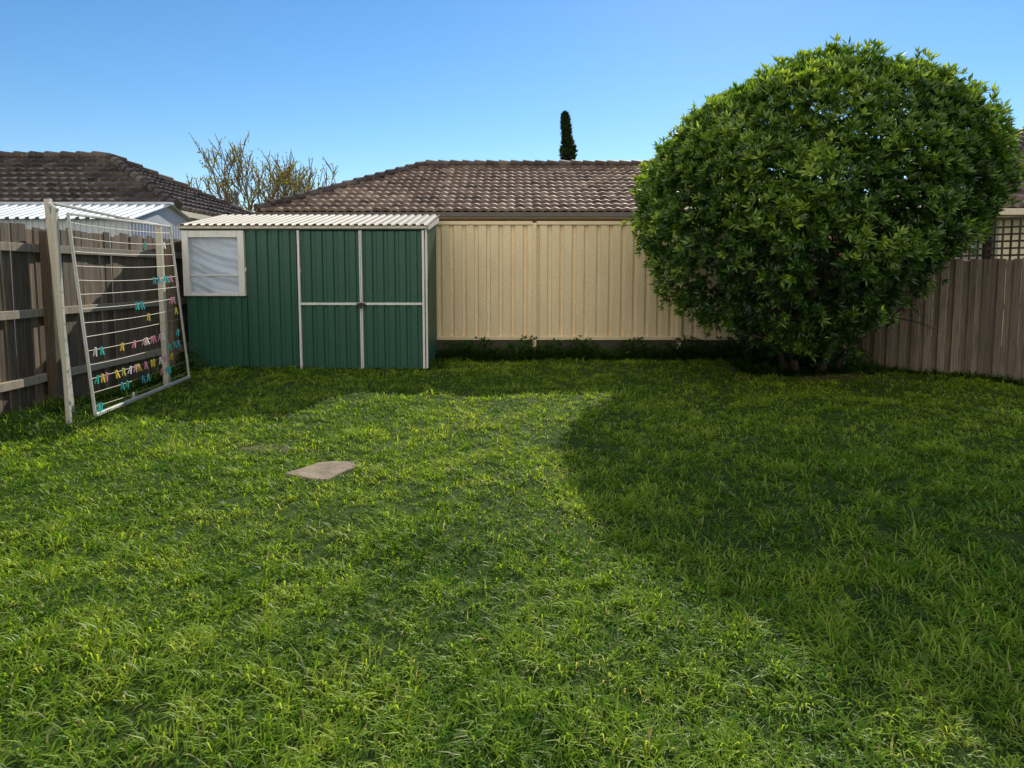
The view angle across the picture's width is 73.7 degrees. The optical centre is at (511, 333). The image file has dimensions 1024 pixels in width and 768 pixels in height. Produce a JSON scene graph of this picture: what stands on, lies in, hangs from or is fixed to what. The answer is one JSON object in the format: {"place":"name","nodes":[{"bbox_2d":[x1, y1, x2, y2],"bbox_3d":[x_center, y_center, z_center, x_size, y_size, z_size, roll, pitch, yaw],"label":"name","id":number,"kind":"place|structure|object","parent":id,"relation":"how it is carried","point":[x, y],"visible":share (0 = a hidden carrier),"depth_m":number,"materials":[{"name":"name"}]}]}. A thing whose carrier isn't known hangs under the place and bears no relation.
{"place":"outdoors","nodes":[
{"label":"outdoors","id":0,"kind":"place"},
{"bbox_2d":[181,211,212,219],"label":"gutters","id":1,"kind":"object","parent":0,"point":[191,215],"visible":0.04,"depth_m":14.42,"materials":[{"name":"beige metal"}]},
{"bbox_2d":[0,158,246,219],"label":"tiled roof","id":2,"kind":"structure","parent":1,"relation":"on","point":[70,180],"depth_m":15.24,"materials":[{"name":"tile"}]},
{"bbox_2d":[0,151,251,214],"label":"ridge caps","id":3,"kind":"object","parent":2,"relation":"attached to","point":[124,164],"visible":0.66,"depth_m":16.59,"materials":[{"name":"tile"}]},
{"bbox_2d":[233,192,238,205],"bbox_3d":[-7.700,-3.410,19.075,0.133,1.070,0.140,0,5,0],"label":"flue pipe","id":4,"kind":"object","parent":2,"relation":"on","point":[235,194],"visible":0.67,"depth_m":19.00,"materials":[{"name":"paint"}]},
{"bbox_2d":[0,334,1023,767],"bbox_3d":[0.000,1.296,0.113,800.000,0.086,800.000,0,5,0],"label":"ground","id":5,"kind":"structure","parent":0,"point":[396,644],"depth_m":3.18,"materials":[{"name":"green plant"}]},
{"bbox_2d":[0,223,188,415],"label":"paling fence","id":6,"kind":"object","parent":5,"relation":"on","point":[36,362],"visible":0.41,"depth_m":7.35,"materials":[{"name":"brown wood"}]},
{"bbox_2d":[0,202,192,354],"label":"steel gable shed","id":7,"kind":"structure","parent":5,"relation":"on","point":[29,215],"depth_m":10.69,"materials":[{"name":"white metal"}]},
{"bbox_2d":[43,199,189,427],"bbox_3d":[-3.865,-0.227,6.772,0.639,2.071,2.329,0,5,0],"label":"folding clothesline","id":8,"kind":"object","parent":5,"relation":"on","point":[52,218],"visible":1,"depth_m":6.22,"materials":[{"name":"beige paint"}]},
{"bbox_2d":[185,131,338,211],"bbox_3d":[-8.953,-3.851,23.959,6.097,6.296,4.075,0,5,0],"label":"sparse deciduous tree","id":9,"kind":"object","parent":5,"relation":"on","point":[287,180],"visible":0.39,"depth_m":23.21,"materials":[{"name":"brown plant"}]},
{"bbox_2d":[176,214,438,368],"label":"green garden shed","id":10,"kind":"structure","parent":5,"relation":"on","point":[333,291],"depth_m":9.23,"materials":[{"name":"metal"}]},
{"bbox_2d":[181,231,246,295],"bbox_3d":[-4.005,-0.947,9.185,0.830,0.875,0.075,0,5,0],"label":"window frame","id":11,"kind":"structure","parent":10,"relation":"in","point":[185,235],"depth_m":9.16,"materials":[{"name":"white metal"}]},
{"bbox_2d":[300,231,421,365],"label":"doors","id":12,"kind":"structure","parent":10,"relation":"in","point":[391,260],"depth_m":9.21,"materials":[{"name":"green metal"}]},
{"bbox_2d":[283,461,356,481],"bbox_3d":[-1.231,0.917,4.498,0.365,0.071,0.435,3,6,27],"label":"stepping stone","id":13,"kind":"object","parent":5,"relation":"on","point":[331,470],"visible":0.71,"depth_m":4.44,"materials":[{"name":"grey stone"}]},
{"bbox_2d":[0,342,1023,442],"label":"weeds","id":14,"kind":"object","parent":5,"relation":"on","point":[34,415],"visible":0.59,"depth_m":8.94,"materials":[{"name":"green plant"}]},
{"bbox_2d":[171,335,877,370],"bbox_3d":[0.272,0.273,9.658,9.542,0.428,2.101,0,5,0],"label":"ground ivy","id":15,"kind":"object","parent":5,"relation":"on","point":[551,342],"visible":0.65,"depth_m":10.28,"materials":[{"name":"green plant"}]},
{"bbox_2d":[558,110,577,160],"bbox_3d":[3.081,-7.445,39.472,1.690,10.753,1.392,0,5,0],"label":"cypress tree","id":16,"kind":"object","parent":5,"relation":"on","point":[567,149],"visible":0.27,"depth_m":38.94,"materials":[{"name":"green plant"}]},
{"bbox_2d":[436,221,830,352],"bbox_3d":[0.200,-0.640,10.677,9.464,2.215,0.105,0,5,0],"label":"cream steel fence","id":17,"kind":"object","parent":5,"relation":"on","point":[499,283],"visible":0.27,"depth_m":10.66,"materials":[{"name":"beige metal"}]},
{"bbox_2d":[439,220,847,288],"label":"walls","id":18,"kind":"structure","parent":5,"relation":"on","point":[534,221],"depth_m":17.27,"materials":[{"name":"red brick"}]},
{"bbox_2d":[435,217,855,219],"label":"soffit","id":19,"kind":"structure","parent":18,"relation":"attached to","point":[533,218],"depth_m":16.89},
{"bbox_2d":[251,212,807,216],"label":"gutters","id":20,"kind":"object","parent":19,"relation":"on","point":[533,214],"visible":0.14,"depth_m":16.69,"materials":[{"name":"paint"}]},
{"bbox_2d":[254,165,872,211],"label":"tiled roof","id":21,"kind":"structure","parent":20,"relation":"on","point":[518,188],"depth_m":18.23,"materials":[{"name":"tile"}]},
{"bbox_2d":[253,159,855,211],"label":"ridge caps","id":22,"kind":"object","parent":21,"relation":"on","point":[311,192],"visible":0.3,"depth_m":20.52,"materials":[{"name":"tile"}]},
{"bbox_2d":[620,32,1023,373],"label":"round shrub tree","id":23,"kind":"object","parent":5,"relation":"on","point":[953,125],"visible":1,"depth_m":7.18,"materials":[{"name":"green plant"}]},
{"bbox_2d":[792,216,1023,381],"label":"lattice topped fence","id":24,"kind":"object","parent":5,"relation":"on","point":[903,343],"visible":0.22,"depth_m":8.64,"materials":[{"name":"brown wood"}]},
{"bbox_2d":[865,219,1023,345],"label":"walls","id":25,"kind":"structure","parent":5,"relation":"on","point":[1007,237],"depth_m":12.37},
{"bbox_2d":[0,0,1023,211],"label":"sky","id":26,"kind":"structure","parent":0,"point":[365,87],"materials":[{"name":"blue"}]},
{"bbox_2d":[840,208,1023,231],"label":"gutters","id":27,"kind":"object","parent":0,"point":[1013,211],"depth_m":11.74,"materials":[{"name":"beige metal"}]},
{"bbox_2d":[843,137,1023,224],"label":"tiled roof","id":28,"kind":"structure","parent":27,"relation":"on","point":[1019,195],"depth_m":12.38,"materials":[{"name":"tile"}]},
{"bbox_2d":[907,126,1023,207],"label":"ridge caps","id":29,"kind":"object","parent":28,"relation":"attached to","point":[1021,140],"visible":0.07,"depth_m":14.81,"materials":[{"name":"tile"}]}
]}

